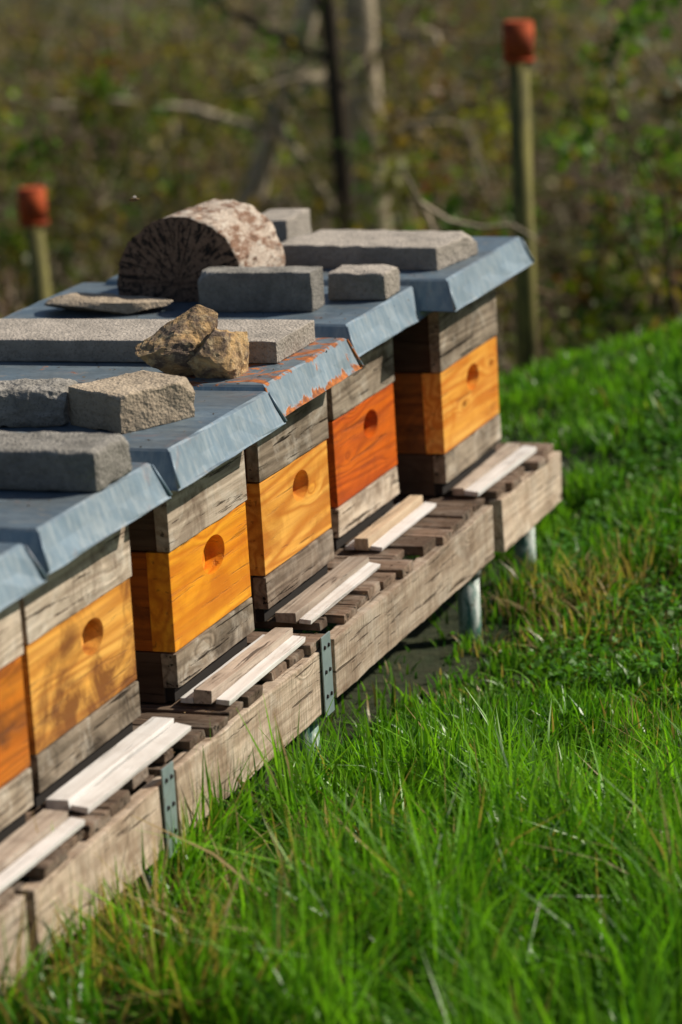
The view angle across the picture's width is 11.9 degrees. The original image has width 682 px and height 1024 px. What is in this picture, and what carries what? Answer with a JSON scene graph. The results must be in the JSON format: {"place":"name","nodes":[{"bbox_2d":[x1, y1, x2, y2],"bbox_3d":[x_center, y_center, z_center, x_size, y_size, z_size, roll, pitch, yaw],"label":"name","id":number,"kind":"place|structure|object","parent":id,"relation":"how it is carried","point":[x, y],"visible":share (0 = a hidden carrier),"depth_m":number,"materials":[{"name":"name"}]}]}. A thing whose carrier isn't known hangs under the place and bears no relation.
{"place":"outdoors","nodes":[
{"label":"outdoors","id":0,"kind":"place"},
{"bbox_2d":[129,195,138,201],"bbox_3d":[-0.431,-0.651,6.796,0.018,0.012,0.018,-13,17,-34],"label":"honey bee","id":1,"kind":"object","parent":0,"point":[134,198],"visible":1,"depth_m":6.79,"materials":[{"name":"beige"}]},
{"bbox_2d":[0,316,681,1023],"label":"grass","id":2,"kind":"structure","parent":0,"point":[480,872],"depth_m":5.54,"materials":[{"name":"green plant"}]},
{"bbox_2d":[0,0,681,1005],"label":"ground","id":3,"kind":"structure","parent":0,"point":[428,654],"depth_m":24.16,"materials":[{"name":"green plant"}]},
{"bbox_2d":[0,886,30,995],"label":"hive stand","id":4,"kind":"object","parent":3,"relation":"on","point":[11,905],"visible":0.72,"depth_m":5.12,"materials":[{"name":"brown wood"}]},
{"bbox_2d":[0,171,56,276],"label":"shrub","id":5,"kind":"object","parent":3,"relation":"on","point":[3,270],"visible":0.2,"depth_m":18.42,"materials":[{"name":"green plant"}]},
{"bbox_2d":[16,186,50,303],"bbox_3d":[-1.077,-0.459,12.152,0.108,1.509,0.108,0,14,20],"label":"fence post","id":6,"kind":"object","parent":3,"relation":"on","point":[32,207],"visible":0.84,"depth_m":11.99,"materials":[{"name":"brown wood"}]},
{"bbox_2d":[0,39,138,317],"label":"shrub","id":7,"kind":"object","parent":3,"relation":"on","point":[16,246],"visible":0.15,"depth_m":15.61,"materials":[{"name":"green plant"}]},
{"bbox_2d":[10,761,179,962],"bbox_3d":[-0.768,0.714,5.634,0.841,0.454,0.577,2,14,19],"label":"hive stand","id":8,"kind":"object","parent":3,"relation":"on","point":[109,833],"visible":0.56,"depth_m":5.46,"materials":[{"name":"brown wood"}]},
{"bbox_2d":[0,543,84,892],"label":"beehive","id":9,"kind":"object","parent":8,"relation":"on","point":[25,847],"visible":1,"depth_m":5.31,"materials":[{"name":"brown wood"}]},
{"bbox_2d":[0,462,190,813],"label":"beehive","id":10,"kind":"object","parent":8,"relation":"on","point":[90,749],"visible":0.89,"depth_m":5.58,"materials":[{"name":"brown wood"}]},
{"bbox_2d":[0,431,129,491],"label":"concrete block","id":11,"kind":"object","parent":10,"relation":"on","point":[66,461],"depth_m":5.55,"materials":[{"name":"grey concrete"}]},
{"bbox_2d":[0,38,385,313],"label":"shrub","id":12,"kind":"object","parent":3,"relation":"on","point":[78,205],"visible":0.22,"depth_m":17.04,"materials":[{"name":"green plant"}]},
{"bbox_2d":[0,0,459,288],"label":"shrub","id":13,"kind":"object","parent":3,"relation":"on","point":[254,73],"visible":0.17,"depth_m":17.64,"materials":[{"name":"green plant"}]},
{"bbox_2d":[7,0,459,308],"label":"tree","id":14,"kind":"object","parent":3,"relation":"on","point":[258,171],"visible":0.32,"depth_m":18.06,"materials":[{"name":"brown plant"}]},
{"bbox_2d":[133,631,334,836],"bbox_3d":[-0.532,0.540,6.290,0.841,0.454,0.802,2,14,19],"label":"hive stand","id":15,"kind":"object","parent":3,"relation":"on","point":[302,675],"visible":0.3,"depth_m":6.07,"materials":[{"name":"brown wood"}]},
{"bbox_2d":[0,390,305,705],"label":"beehive","id":16,"kind":"object","parent":15,"relation":"on","point":[191,603],"visible":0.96,"depth_m":6.07,"materials":[{"name":"brown wood"}]},
{"bbox_2d":[0,377,76,428],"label":"concrete block","id":17,"kind":"object","parent":16,"relation":"on","point":[26,402],"depth_m":6.05,"materials":[{"name":"grey concrete"}]},
{"bbox_2d":[67,370,195,433],"bbox_3d":[-0.388,-0.205,6.052,0.185,0.076,0.161,-15,18,-41],"label":"concrete block","id":18,"kind":"object","parent":16,"relation":"on","point":[131,402],"depth_m":6.00,"materials":[{"name":"grey concrete"}]},
{"bbox_2d":[0,66,512,284],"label":"shrub","id":19,"kind":"object","parent":3,"relation":"on","point":[152,100],"visible":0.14,"depth_m":16.13,"materials":[{"name":"green plant"}]},
{"bbox_2d":[188,0,449,229],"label":"tree","id":20,"kind":"object","parent":3,"relation":"on","point":[331,58],"visible":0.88,"depth_m":15.75,"materials":[{"name":"brown plant"}]},
{"bbox_2d":[0,0,681,377],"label":"undergrowth","id":21,"kind":"object","parent":3,"relation":"on","point":[640,312],"visible":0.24,"depth_m":22.74,"materials":[{"name":"green plant"}]},
{"bbox_2d":[0,0,681,366],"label":"brushwood","id":22,"kind":"object","parent":3,"relation":"on","point":[426,208],"visible":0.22,"depth_m":22.44,"materials":[{"name":"plant"}]},
{"bbox_2d":[254,496,494,697],"bbox_3d":[-0.212,0.303,7.191,0.833,0.451,1.108,2,14,19],"label":"hive stand","id":23,"kind":"object","parent":3,"relation":"on","point":[380,618],"visible":0.23,"depth_m":7.04,"materials":[{"name":"brown wood"}]},
{"bbox_2d":[0,338,380,623],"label":"beehive","id":24,"kind":"object","parent":23,"relation":"on","point":[289,532],"visible":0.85,"depth_m":6.61,"materials":[{"name":"brown wood"}]},
{"bbox_2d":[0,318,314,363],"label":"paving slab","id":25,"kind":"object","parent":24,"relation":"on","point":[87,340],"depth_m":6.70,"materials":[{"name":"concrete"}]},
{"bbox_2d":[135,304,217,375],"bbox_3d":[-0.326,-0.338,6.478,0.172,0.136,0.133,-5,14,-7],"label":"limestone rock","id":26,"kind":"object","parent":24,"relation":"on","point":[171,347],"visible":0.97,"depth_m":6.44,"materials":[{"name":"brown stone"}]},
{"bbox_2d":[187,327,248,378],"bbox_3d":[-0.241,-0.312,6.433,0.129,0.098,0.098,-6,14,-10],"label":"limestone rock","id":27,"kind":"object","parent":24,"relation":"on","point":[220,354],"visible":1,"depth_m":6.41,"materials":[{"name":"brown stone"}]},
{"bbox_2d":[4,282,435,550],"bbox_3d":[-0.275,-0.223,7.344,0.898,0.507,0.556,2,14,19],"label":"beehive","id":28,"kind":"object","parent":23,"relation":"on","point":[362,467],"visible":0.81,"depth_m":7.18,"materials":[{"name":"brown wood"}]},
{"bbox_2d":[44,292,173,314],"bbox_3d":[-0.516,-0.463,7.239,0.305,0.041,0.148,0,14,15],"label":"flat stone","id":29,"kind":"object","parent":28,"relation":"on","point":[111,303],"visible":1,"depth_m":7.20,"materials":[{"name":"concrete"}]},
{"bbox_2d":[117,199,284,301],"bbox_3d":[-0.318,-0.595,7.395,0.315,0.194,0.253,2,15,22],"label":"split log","id":30,"kind":"object","parent":28,"relation":"on","point":[173,256],"visible":0.91,"depth_m":7.30,"materials":[{"name":"brown wood"}]},
{"bbox_2d":[198,266,324,311],"bbox_3d":[-0.175,-0.489,7.153,0.268,0.089,0.089,1,14,18],"label":"concrete block","id":31,"kind":"object","parent":28,"relation":"on","point":[261,289],"depth_m":7.12,"materials":[{"name":"grey concrete"}]},
{"bbox_2d":[327,264,400,300],"bbox_3d":[0.051,-0.510,7.235,0.139,0.064,0.124,1,14,18],"label":"concrete block","id":32,"kind":"object","parent":28,"relation":"on","point":[381,282],"depth_m":7.19,"materials":[{"name":"grey concrete"}]},
{"bbox_2d":[178,0,586,293],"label":"tree","id":33,"kind":"object","parent":3,"relation":"on","point":[355,36],"visible":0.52,"depth_m":16.75,"materials":[{"name":"brown plant"}]},
{"bbox_2d":[108,376,681,1023],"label":"clover patch","id":34,"kind":"object","parent":3,"relation":"on","point":[556,662],"visible":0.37,"depth_m":7.57,"materials":[{"name":"green plant"}]},
{"bbox_2d":[284,11,672,380],"bbox_3d":[0.066,-0.826,14.907,2.404,2.743,2.291,-11,15,-27],"label":"shrub","id":35,"kind":"object","parent":3,"relation":"on","point":[390,185],"visible":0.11,"depth_m":15.34,"materials":[{"name":"green plant"}]},
{"bbox_2d":[396,443,562,575],"bbox_3d":[0.078,0.097,7.966,0.838,0.452,0.513,2,14,19],"label":"hive stand","id":36,"kind":"object","parent":3,"relation":"on","point":[523,498],"visible":0.2,"depth_m":7.78,"materials":[{"name":"brown wood"}]},
{"bbox_2d":[105,237,535,496],"bbox_3d":[-0.038,-0.350,7.781,0.888,0.521,0.641,2,14,19],"label":"beehive","id":37,"kind":"object","parent":36,"relation":"on","point":[446,409],"visible":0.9,"depth_m":7.53,"materials":[{"name":"brown wood"}]},
{"bbox_2d":[27,258,542,816],"bbox_3d":[-0.432,-0.029,6.553,0.816,0.525,3.301,2,14,19],"label":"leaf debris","id":38,"kind":"object","parent":37,"relation":"on","point":[213,414],"visible":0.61,"depth_m":6.79,"materials":[{"name":"brown plant"}]},
{"bbox_2d":[261,208,311,242],"bbox_3d":[-0.149,-0.683,7.903,0.108,0.081,0.193,1,14,18],"label":"concrete block","id":39,"kind":"object","parent":37,"relation":"on","point":[288,223],"depth_m":7.87,"materials":[{"name":"grey concrete"}]},
{"bbox_2d":[281,230,477,269],"bbox_3d":[0.081,-0.614,7.614,0.426,0.057,0.235,3,15,26],"label":"paving slab","id":40,"kind":"object","parent":37,"relation":"on","point":[410,250],"depth_m":7.54,"materials":[{"name":"concrete"}]},
{"bbox_2d":[498,322,514,376],"bbox_3d":[0.317,-0.081,13.274,1.306,1.465,1.449,2,14,19],"label":"shrub","id":41,"kind":"object","parent":3,"relation":"on","point":[502,368],"depth_m":12.91,"materials":[{"name":"green plant"}]},
{"bbox_2d":[346,65,681,373],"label":"shrub","id":42,"kind":"object","parent":3,"relation":"on","point":[450,210],"visible":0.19,"depth_m":14.23,"materials":[{"name":"green plant"}]},
{"bbox_2d":[502,19,537,374],"bbox_3d":[0.629,-0.811,11.170,0.108,1.728,0.108,3,15,19],"label":"fence post","id":43,"kind":"object","parent":3,"relation":"on","point":[518,45],"visible":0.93,"depth_m":11.06,"materials":[{"name":"brown wood"}]},
{"bbox_2d":[410,0,681,374],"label":"shrub","id":44,"kind":"object","parent":3,"relation":"on","point":[485,146],"visible":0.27,"depth_m":16.45,"materials":[{"name":"green plant"}]},
{"bbox_2d":[496,231,681,381],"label":"shrub","id":45,"kind":"object","parent":3,"relation":"on","point":[585,305],"visible":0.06,"depth_m":13.14,"materials":[{"name":"green plant"}]},
{"bbox_2d":[507,0,681,357],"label":"shrub","id":46,"kind":"object","parent":3,"relation":"on","point":[645,17],"visible":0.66,"depth_m":13.07,"materials":[{"name":"green plant"}]},
{"bbox_2d":[564,108,677,184],"bbox_3d":[1.799,-3.280,17.588,2.499,6.302,2.880,2,14,19],"label":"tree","id":47,"kind":"object","parent":3,"relation":"on","point":[575,160],"visible":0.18,"depth_m":18.25,"materials":[{"name":"green plant"}]},
{"bbox_2d":[631,14,681,232],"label":"shrub","id":48,"kind":"object","parent":3,"relation":"on","point":[674,64],"visible":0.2,"depth_m":15.48,"materials":[{"name":"green plant"}]}
]}

